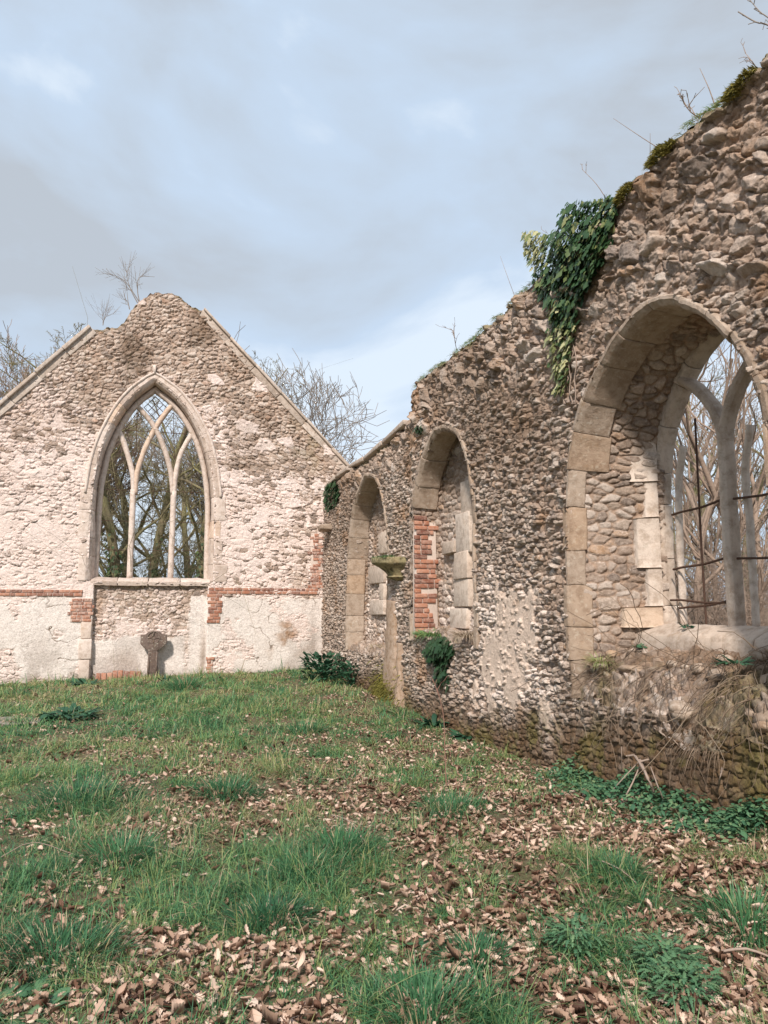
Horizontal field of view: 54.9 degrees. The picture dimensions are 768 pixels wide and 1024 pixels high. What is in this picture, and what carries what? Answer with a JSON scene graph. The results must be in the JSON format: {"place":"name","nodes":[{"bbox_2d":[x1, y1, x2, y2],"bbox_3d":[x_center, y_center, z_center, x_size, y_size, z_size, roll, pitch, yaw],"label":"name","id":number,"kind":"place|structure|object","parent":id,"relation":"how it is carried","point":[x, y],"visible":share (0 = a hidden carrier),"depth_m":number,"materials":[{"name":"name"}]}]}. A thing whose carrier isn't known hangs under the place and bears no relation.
{"place":"outdoors","nodes":[
{"label":"outdoors","id":0,"kind":"place"},
{"bbox_2d":[0,610,767,1023],"bbox_3d":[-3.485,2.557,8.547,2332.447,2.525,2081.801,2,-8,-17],"label":"ground","id":1,"kind":"structure","parent":0,"point":[522,874],"depth_m":4.91,"materials":[{"name":"green plant"}]},
{"bbox_2d":[0,345,31,397],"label":"bare tree","id":2,"kind":"object","parent":1,"relation":"on","point":[1,386],"visible":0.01,"depth_m":35.72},
{"bbox_2d":[0,716,41,726],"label":"stone slab","id":3,"kind":"structure","parent":1,"relation":"on","point":[4,723],"depth_m":10.17,"materials":[{"name":"grey stone"}]},
{"bbox_2d":[1,842,71,856],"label":"fallen twig","id":4,"kind":"object","parent":1,"relation":"on","point":[33,842],"visible":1,"depth_m":4.57,"materials":[{"name":"brown wood"}]},
{"bbox_2d":[0,976,74,1023],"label":"dock plant","id":5,"kind":"object","parent":1,"relation":"on","point":[30,988],"visible":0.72,"depth_m":3.00,"materials":[{"name":"green plant"}]},
{"bbox_2d":[0,336,109,542],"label":"bare tree","id":6,"kind":"object","parent":1,"relation":"on","point":[19,378],"depth_m":32.91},
{"bbox_2d":[37,703,100,721],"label":"leafy plant","id":7,"kind":"object","parent":1,"relation":"on","point":[88,713],"visible":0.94,"depth_m":10.56,"materials":[{"name":"green plant"}]},
{"bbox_2d":[5,765,141,815],"bbox_3d":[-2.559,2.327,6.138,1.135,0.317,1.225,2,-8,-17],"label":"grass tussock","id":8,"kind":"object","parent":1,"relation":"on","point":[75,786],"depth_m":6.15,"materials":[{"name":"green plant"}]},
{"bbox_2d":[0,898,153,999],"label":"grass tussock","id":9,"kind":"object","parent":1,"relation":"on","point":[40,939],"depth_m":3.38,"materials":[{"name":"green plant"}]},
{"bbox_2d":[10,354,146,499],"bbox_3d":[-14.704,-1.075,35.429,8.578,14.202,8.796,0,-7,3],"label":"bare tree","id":10,"kind":"object","parent":1,"relation":"on","point":[118,438],"visible":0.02,"depth_m":33.77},
{"bbox_2d":[66,678,100,685],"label":"leafy plant","id":11,"kind":"object","parent":1,"relation":"on","point":[81,681],"visible":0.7,"depth_m":15.48,"materials":[{"name":"green plant"}]},
{"bbox_2d":[0,320,167,533],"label":"bare tree","id":12,"kind":"object","parent":1,"relation":"on","point":[102,528],"visible":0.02,"depth_m":33.30,"materials":[{"name":"brown plant"}]},
{"bbox_2d":[11,351,168,511],"bbox_3d":[-11.482,-0.948,28.938,7.401,12.253,7.589,-4,-8,25],"label":"bare tree","id":13,"kind":"object","parent":1,"relation":"on","point":[115,460],"visible":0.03,"depth_m":28.93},
{"bbox_2d":[0,323,199,577],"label":"bare tree","id":14,"kind":"object","parent":1,"relation":"on","point":[107,513],"visible":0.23,"depth_m":23.14,"materials":[{"name":"brown plant"}]},
{"bbox_2d":[59,817,170,876],"bbox_3d":[-1.678,2.139,4.704,0.769,0.295,0.756,-3,-8,20],"label":"grass tussock","id":15,"kind":"object","parent":1,"relation":"on","point":[128,845],"depth_m":4.70,"materials":[{"name":"green plant"}]},
{"bbox_2d":[37,362,201,577],"bbox_3d":[-11.516,-0.335,30.887,7.090,11.568,7.746,-1,-7,4],"label":"bare tree","id":16,"kind":"object","parent":1,"relation":"on","point":[147,510],"visible":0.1,"depth_m":30.74,"materials":[{"name":"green plant"}]},
{"bbox_2d":[0,273,301,646],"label":"thicket shrub","id":17,"kind":"object","parent":1,"relation":"on","point":[162,564],"visible":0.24,"depth_m":19.55,"materials":[{"name":"brown plant"}]},
{"bbox_2d":[140,631,166,676],"bbox_3d":[-5.174,3.198,16.584,0.571,1.056,0.206,2,-8,-17],"label":"stone cross","id":18,"kind":"object","parent":1,"relation":"on","point":[147,643],"visible":0.91,"depth_m":16.54,"materials":[{"name":"grey stone"}]},
{"bbox_2d":[156,674,171,681],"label":"iris tuft","id":19,"kind":"object","parent":1,"relation":"on","point":[165,677],"visible":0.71,"depth_m":15.07,"materials":[{"name":"green plant"}]},
{"bbox_2d":[127,422,202,577],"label":"bare tree","id":20,"kind":"object","parent":1,"relation":"on","point":[183,526],"visible":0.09,"depth_m":34.14,"materials":[{"name":"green plant"}]},
{"bbox_2d":[0,292,348,683],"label":"gable wall","id":21,"kind":"structure","parent":1,"relation":"on","point":[68,614],"depth_m":17.25,"materials":[{"name":"stone"}]},
{"bbox_2d":[85,295,118,323],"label":"wall sapling","id":22,"kind":"object","parent":21,"relation":"on","point":[102,310],"visible":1,"depth_m":17.53,"materials":[{"name":"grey plant"}]},
{"bbox_2d":[96,250,153,308],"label":"wall sapling","id":23,"kind":"object","parent":21,"relation":"on","point":[130,289],"visible":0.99,"depth_m":17.82,"materials":[{"name":"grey plant"}]},
{"bbox_2d":[90,386,209,586],"bbox_3d":[-5.383,-0.644,17.443,2.621,4.787,0.585,2,-8,-17],"label":"window frame","id":24,"kind":"structure","parent":21,"relation":"in","point":[129,580],"depth_m":17.42,"materials":[{"name":"stone"}]},
{"bbox_2d":[100,350,263,577],"bbox_3d":[-7.612,-0.571,25.213,7.042,10.516,6.446,-4,-8,26],"label":"bare tree","id":25,"kind":"object","parent":1,"relation":"on","point":[161,520],"visible":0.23,"depth_m":25.50,"materials":[{"name":"brown plant"}]},
{"bbox_2d":[156,674,210,692],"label":"grass tussock","id":26,"kind":"object","parent":1,"relation":"on","point":[180,683],"depth_m":13.96,"materials":[{"name":"green plant"}]},
{"bbox_2d":[6,352,362,671],"bbox_3d":[-5.333,0.405,21.694,13.415,11.047,15.821,-4,-8,27],"label":"thicket shrub","id":27,"kind":"object","parent":1,"relation":"on","point":[156,556],"visible":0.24,"depth_m":19.92,"materials":[{"name":"brown plant"}]},
{"bbox_2d":[130,356,306,577],"bbox_3d":[-5.243,-0.627,25.060,6.446,10.516,7.042,-2,-8,13],"label":"bare tree","id":28,"kind":"object","parent":1,"relation":"on","point":[199,557],"visible":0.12,"depth_m":24.94,"materials":[{"name":"brown plant"}]},
{"bbox_2d":[177,767,273,802],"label":"grass tussock","id":29,"kind":"object","parent":1,"relation":"on","point":[232,786],"depth_m":6.37,"materials":[{"name":"green plant"}]},
{"bbox_2d":[123,322,389,521],"bbox_3d":[-4.477,-0.764,29.140,12.577,11.519,11.513,-7,-10,44],"label":"bare tree","id":30,"kind":"object","parent":1,"relation":"on","point":[312,415],"visible":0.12,"depth_m":28.06,"materials":[{"name":"grey plant"}]},
{"bbox_2d":[210,884,329,940],"bbox_3d":[-0.601,2.070,3.851,0.723,0.228,0.690,2,-8,-17],"label":"grass tussock","id":31,"kind":"object","parent":1,"relation":"on","point":[265,909],"depth_m":3.82,"materials":[{"name":"green plant"}]},
{"bbox_2d":[278,715,330,735],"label":"grass tussock","id":32,"kind":"object","parent":1,"relation":"on","point":[300,729],"depth_m":9.61,"materials":[{"name":"green plant"}]},
{"bbox_2d":[252,832,362,891],"bbox_3d":[-0.466,2.132,4.470,0.766,0.306,0.730,-7,-10,44],"label":"grass tussock","id":33,"kind":"object","parent":1,"relation":"on","point":[303,859],"depth_m":4.48,"materials":[{"name":"green plant"}]},
{"bbox_2d":[297,651,345,680],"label":"leafy shrub","id":34,"kind":"object","parent":1,"relation":"on","point":[320,667],"visible":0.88,"depth_m":15.41,"materials":[{"name":"green plant"}]},
{"bbox_2d":[285,806,393,871],"bbox_3d":[-0.287,2.144,4.869,0.853,0.353,0.826,-1,-7,6],"label":"grass tussock","id":35,"kind":"object","parent":1,"relation":"on","point":[352,843],"depth_m":4.84,"materials":[{"name":"green plant"}]},
{"bbox_2d":[331,815,367,845],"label":"fallen twig","id":36,"kind":"object","parent":35,"relation":"on","point":[351,823],"visible":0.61,"depth_m":5.16,"materials":[{"name":"brown wood"}]},
{"bbox_2d":[327,658,360,686],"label":"leafy shrub","id":37,"kind":"object","parent":1,"relation":"on","point":[346,673],"visible":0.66,"depth_m":14.70,"materials":[{"name":"green plant"}]},
{"bbox_2d":[339,449,356,463],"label":"bare tree","id":38,"kind":"object","parent":1,"relation":"on","point":[352,458],"visible":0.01,"depth_m":35.79,"materials":[{"name":"grey plant"}]},
{"bbox_2d":[0,670,767,1023],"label":"leaf litter","id":39,"kind":"object","parent":1,"relation":"on","point":[126,994],"visible":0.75,"depth_m":3.82,"materials":[{"name":"brown plant"}]},
{"bbox_2d":[602,861,636,883],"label":"fallen twig","id":40,"kind":"object","parent":39,"relation":"on","point":[618,868],"visible":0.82,"depth_m":4.17,"materials":[{"name":"brown wood"}]},
{"bbox_2d":[722,947,767,956],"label":"fallen twig","id":41,"kind":"object","parent":39,"relation":"on","point":[743,949],"visible":1,"depth_m":3.26,"materials":[{"name":"brown wood"}]},
{"bbox_2d":[401,935,429,946],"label":"dock plant","id":42,"kind":"object","parent":1,"relation":"on","point":[421,943],"visible":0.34,"depth_m":3.51,"materials":[{"name":"green plant"}]},
{"bbox_2d":[341,946,513,1023],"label":"grass tussock","id":43,"kind":"object","parent":1,"relation":"on","point":[433,987],"depth_m":2.98,"materials":[{"name":"green plant"}]},
{"bbox_2d":[411,713,448,729],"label":"hartstongue fern","id":44,"kind":"object","parent":1,"relation":"on","point":[429,721],"visible":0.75,"depth_m":10.06,"materials":[{"name":"green plant"}]},
{"bbox_2d":[425,672,446,785],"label":"bramble stem","id":45,"kind":"object","parent":1,"relation":"on","point":[444,730],"visible":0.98,"depth_m":6.57,"materials":[{"name":"brown plant"}]},
{"bbox_2d":[406,786,507,819],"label":"grass tussock","id":46,"kind":"object","parent":1,"relation":"on","point":[448,801],"depth_m":5.90,"materials":[{"name":"green plant"}]},
{"bbox_2d":[448,728,470,740],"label":"dock plant","id":47,"kind":"object","parent":1,"relation":"on","point":[455,733],"visible":0.62,"depth_m":9.35,"materials":[{"name":"green plant"}]},
{"bbox_2d":[410,919,517,977],"bbox_3d":[0.396,1.986,3.387,0.509,0.205,0.510,-3,-8,21],"label":"grass tussock","id":48,"kind":"object","parent":1,"relation":"on","point":[467,946],"depth_m":3.38,"materials":[{"name":"green plant"}]},
{"bbox_2d":[317,53,767,828],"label":"flint wall","id":49,"kind":"structure","parent":1,"relation":"on","point":[507,497],"depth_m":7.09,"materials":[{"name":"stone"}]},
{"bbox_2d":[322,481,339,512],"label":"ivy plant","id":50,"kind":"object","parent":49,"relation":"attached to","point":[335,497],"visible":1,"depth_m":17.25,"materials":[{"name":"green plant"}]},
{"bbox_2d":[371,554,394,558],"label":"moss","id":51,"kind":"object","parent":49,"relation":"on","point":[386,555],"visible":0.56,"depth_m":11.99,"materials":[{"name":"green plant"}]},
{"bbox_2d":[367,655,403,707],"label":"wall moss","id":52,"kind":"object","parent":49,"relation":"attached to","point":[380,690],"depth_m":12.50,"materials":[{"name":"green plant"}]},
{"bbox_2d":[412,426,422,434],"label":"ivy plant","id":53,"kind":"object","parent":49,"relation":"attached to","point":[417,431],"visible":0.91,"depth_m":11.50,"materials":[{"name":"green plant"}]},
{"bbox_2d":[409,627,443,641],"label":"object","id":54,"kind":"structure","parent":49,"relation":"on","point":[421,633],"depth_m":10.84,"materials":[{"name":"green plant"}]},
{"bbox_2d":[421,636,454,693],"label":"ivy plant","id":55,"kind":"object","parent":49,"relation":"attached to","point":[434,650],"visible":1,"depth_m":10.15,"materials":[{"name":"green plant"}]},
{"bbox_2d":[439,317,458,348],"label":"bare sprig","id":56,"kind":"object","parent":49,"relation":"on","point":[454,325],"visible":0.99,"depth_m":10.30,"materials":[{"name":"brown wood"}]},
{"bbox_2d":[444,627,473,645],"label":"dry grass tuft","id":57,"kind":"object","parent":49,"relation":"on","point":[466,634],"visible":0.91,"depth_m":9.41,"materials":[{"name":"beige plant"}]},
{"bbox_2d":[520,194,617,403],"bbox_3d":[1.726,-2.149,7.322,0.272,2.248,1.817,2,-8,-17],"label":"ivy plant","id":58,"kind":"object","parent":49,"relation":"attached to","point":[568,226],"visible":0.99,"depth_m":7.20,"materials":[{"name":"green plant"}]},
{"bbox_2d":[411,66,754,390],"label":"wall head grass","id":59,"kind":"structure","parent":49,"relation":"on","point":[700,114],"depth_m":8.22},
{"bbox_2d":[582,162,603,194],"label":"dead weed","id":60,"kind":"object","parent":49,"relation":"on","point":[591,178],"visible":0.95,"depth_m":7.00,"materials":[{"name":"beige plant"}]},
{"bbox_2d":[575,652,617,669],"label":"ledge grass","id":61,"kind":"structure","parent":49,"relation":"on","point":[602,660],"depth_m":6.75,"materials":[{"name":"green plant"}]},
{"bbox_2d":[612,181,632,206],"bbox_3d":[2.076,-2.778,6.456,0.119,0.172,0.275,2,-8,-17],"label":"moss cushion","id":62,"kind":"object","parent":49,"relation":"on","point":[622,192],"visible":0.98,"depth_m":6.45,"materials":[{"name":"green plant"}]},
{"bbox_2d":[613,118,654,145],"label":"dead weed","id":63,"kind":"object","parent":49,"relation":"on","point":[637,134],"visible":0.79,"depth_m":6.22,"materials":[{"name":"beige plant"}]},
{"bbox_2d":[631,643,646,647],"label":"ledge plant","id":64,"kind":"object","parent":49,"relation":"on","point":[639,646],"visible":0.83,"depth_m":6.78,"materials":[{"name":"green plant"}]},
{"bbox_2d":[511,565,767,798],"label":"dead creeper","id":65,"kind":"object","parent":49,"relation":"hanging from","point":[716,689],"visible":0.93,"depth_m":5.55,"materials":[{"name":"brown plant"}]},
{"bbox_2d":[641,138,676,170],"bbox_3d":[2.216,-2.914,6.003,0.118,0.178,0.375,2,-8,-17],"label":"moss cushion","id":66,"kind":"object","parent":49,"relation":"on","point":[656,153],"visible":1,"depth_m":5.99,"materials":[{"name":"green plant"}]},
{"bbox_2d":[674,86,702,117],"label":"bare sprig","id":67,"kind":"object","parent":49,"relation":"on","point":[682,98],"visible":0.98,"depth_m":5.71,"materials":[{"name":"brown wood"}]},
{"bbox_2d":[663,743,719,781],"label":"hanging grass","id":68,"kind":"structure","parent":49,"relation":"attached to","point":[698,750],"depth_m":5.29,"materials":[{"name":"beige plant"}]},
{"bbox_2d":[620,334,767,659],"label":"window frame","id":69,"kind":"structure","parent":49,"relation":"in","point":[648,553],"depth_m":6.59,"materials":[{"name":"stone"}]},
{"bbox_2d":[700,69,714,104],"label":"dead weed","id":70,"kind":"object","parent":49,"relation":"on","point":[708,88],"visible":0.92,"depth_m":5.60,"materials":[{"name":"beige plant"}]},
{"bbox_2d":[711,654,754,665],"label":"ledge plant","id":71,"kind":"object","parent":49,"relation":"on","point":[746,661],"visible":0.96,"depth_m":5.30,"materials":[{"name":"green plant"}]},
{"bbox_2d":[718,65,757,103],"bbox_3d":[2.466,-2.986,5.174,0.117,0.159,0.330,2,-8,-17],"label":"moss cushion","id":72,"kind":"object","parent":49,"relation":"on","point":[732,91],"visible":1,"depth_m":5.17,"materials":[{"name":"green plant"}]},
{"bbox_2d":[738,40,755,67],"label":"bare sprig","id":73,"kind":"object","parent":49,"relation":"on","point":[748,57],"visible":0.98,"depth_m":5.15,"materials":[{"name":"brown wood"}]},
{"bbox_2d":[378,442,767,625],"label":"thicket shrub","id":74,"kind":"object","parent":1,"relation":"on","point":[713,588],"visible":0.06,"depth_m":11.27,"materials":[{"name":"brown plant"}]},
{"bbox_2d":[539,912,613,969],"bbox_3d":[0.879,1.966,3.402,0.342,0.161,0.349,2,-8,-17],"label":"cow parsley","id":75,"kind":"object","parent":1,"relation":"on","point":[554,925],"visible":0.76,"depth_m":3.39,"materials":[{"name":"green plant"}]},
{"bbox_2d":[580,783,624,801],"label":"dock plant","id":76,"kind":"object","parent":1,"relation":"on","point":[594,789],"visible":0.37,"depth_m":6.01,"materials":[{"name":"green plant"}]},
{"bbox_2d":[572,839,666,887],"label":"grass tussock","id":77,"kind":"object","parent":1,"relation":"on","point":[617,862],"depth_m":4.22,"materials":[{"name":"green plant"}]},
{"bbox_2d":[606,762,637,796],"bbox_3d":[1.885,2.139,5.872,0.260,0.297,0.112,-3,-8,22],"label":"leaning stick","id":78,"kind":"object","parent":1,"relation":"on","point":[625,776],"visible":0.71,"depth_m":5.84,"materials":[{"name":"brown wood"}]},
{"bbox_2d":[517,752,742,842],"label":"nettles","id":79,"kind":"object","parent":1,"relation":"on","point":[624,787],"visible":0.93,"depth_m":5.61,"materials":[{"name":"green plant"}]},
{"bbox_2d":[621,766,639,802],"bbox_3d":[1.948,2.109,5.762,0.281,0.289,0.059,5,-9,-35],"label":"leaning stick","id":80,"kind":"object","parent":1,"relation":"on","point":[632,782],"visible":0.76,"depth_m":5.71,"materials":[{"name":"brown wood"}]},
{"bbox_2d":[626,754,656,797],"bbox_3d":[2.030,2.068,5.749,0.140,0.317,0.374,1,-7,-6],"label":"leaning stick","id":81,"kind":"object","parent":1,"relation":"on","point":[640,763],"visible":0.97,"depth_m":5.69,"materials":[{"name":"brown wood"}]},
{"bbox_2d":[544,230,767,625],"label":"bare tree","id":82,"kind":"object","parent":1,"relation":"on","point":[705,474],"visible":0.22,"depth_m":12.02,"materials":[{"name":"brown plant"}]},
{"bbox_2d":[650,766,664,801],"bbox_3d":[2.077,2.078,5.581,0.080,0.251,0.278,-1,-8,11],"label":"leaning stick","id":83,"kind":"object","parent":1,"relation":"on","point":[656,782],"visible":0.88,"depth_m":5.51,"materials":[{"name":"brown wood"}]},
{"bbox_2d":[623,927,706,979],"bbox_3d":[1.228,1.939,3.208,0.351,0.155,0.340,2,-8,-17],"label":"cow parsley","id":84,"kind":"object","parent":1,"relation":"on","point":[646,942],"visible":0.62,"depth_m":3.22,"materials":[{"name":"green plant"}]},
{"bbox_2d":[638,949,726,1015],"bbox_3d":[1.199,1.893,2.956,0.326,0.156,0.325,6,-10,-39],"label":"cow parsley","id":85,"kind":"object","parent":1,"relation":"on","point":[667,974],"visible":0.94,"depth_m":2.96,"materials":[{"name":"green plant"}]},
{"bbox_2d":[673,393,740,624],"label":"bare tree","id":86,"kind":"object","parent":1,"relation":"on","point":[690,493],"visible":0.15,"depth_m":13.97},
{"bbox_2d":[665,873,767,962],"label":"grass tussock","id":87,"kind":"object","parent":1,"relation":"on","point":[738,908],"depth_m":3.58,"materials":[{"name":"green plant"}]},
{"bbox_2d":[671,406,761,608],"bbox_3d":[13.818,0.332,32.858,7.042,10.516,6.446,2,-8,-14],"label":"bare tree","id":88,"kind":"object","parent":1,"relation":"on","point":[695,493],"visible":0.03,"depth_m":33.43,"materials":[{"name":"brown plant"}]},
{"bbox_2d":[671,363,765,610],"bbox_3d":[10.963,-0.185,26.771,6.124,9.990,6.690,-2,-8,16],"label":"bare tree","id":89,"kind":"object","parent":1,"relation":"on","point":[702,500],"visible":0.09,"depth_m":26.09,"materials":[{"name":"brown plant"}]},
{"bbox_2d":[671,340,766,613],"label":"bare tree","id":90,"kind":"object","parent":1,"relation":"on","point":[726,389],"visible":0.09,"depth_m":15.48,"materials":[{"name":"brown plant"}]},
{"bbox_2d":[671,347,767,624],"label":"bare tree","id":91,"kind":"object","parent":1,"relation":"on","point":[710,509],"visible":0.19,"depth_m":11.94,"materials":[{"name":"brown plant"}]},
{"bbox_2d":[671,794,767,845],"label":"ground ivy","id":92,"kind":"object","parent":1,"relation":"on","point":[726,822],"visible":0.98,"depth_m":4.76,"materials":[{"name":"green plant"}]},
{"bbox_2d":[671,393,767,613],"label":"bare tree","id":93,"kind":"object","parent":1,"relation":"on","point":[761,470],"visible":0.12,"depth_m":25.95,"materials":[{"name":"brown plant"}]},
{"bbox_2d":[672,478,767,625],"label":"thicket shrub","id":94,"kind":"object","parent":1,"relation":"on","point":[719,585],"visible":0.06,"depth_m":15.92,"materials":[{"name":"brown plant"}]},
{"bbox_2d":[672,458,767,624],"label":"thicket shrub","id":95,"kind":"object","parent":1,"relation":"on","point":[687,576],"visible":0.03,"depth_m":22.76,"materials":[{"name":"brown plant"}]},
{"bbox_2d":[672,352,767,625],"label":"bare tree","id":96,"kind":"object","parent":1,"relation":"on","point":[757,539],"visible":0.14,"depth_m":16.10,"materials":[{"name":"brown wood"}]},
{"bbox_2d":[718,767,722,784],"bbox_3d":[2.456,2.002,5.410,0.033,0.415,1.058,-3,-8,22],"label":"leaning stick","id":97,"kind":"object","parent":1,"relation":"on","point":[720,775],"visible":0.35,"depth_m":4.98,"materials":[{"name":"brown wood"}]},
{"bbox_2d":[674,491,767,625],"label":"thicket shrub","id":98,"kind":"object","parent":1,"relation":"on","point":[714,617],"visible":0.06,"depth_m":10.46,"materials":[{"name":"brown plant"}]},
{"bbox_2d":[713,408,767,564],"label":"bare tree","id":99,"kind":"object","parent":1,"relation":"on","point":[756,487],"visible":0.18,"depth_m":15.87,"materials":[{"name":"brown wood"}]},
{"bbox_2d":[738,0,767,29],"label":"overhanging tree","id":100,"kind":"object","parent":1,"relation":"on","point":[759,11],"visible":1,"depth_m":8.76,"materials":[{"name":"grey plant"}]},
{"bbox_2d":[0,0,767,605],"label":"sky","id":101,"kind":"structure","parent":0,"point":[335,181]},
{"bbox_2d":[678,623,695,627],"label":"ledge plant","id":102,"kind":"object","parent":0,"point":[687,625],"visible":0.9,"depth_m":6.43,"materials":[{"name":"green plant"}]}
]}

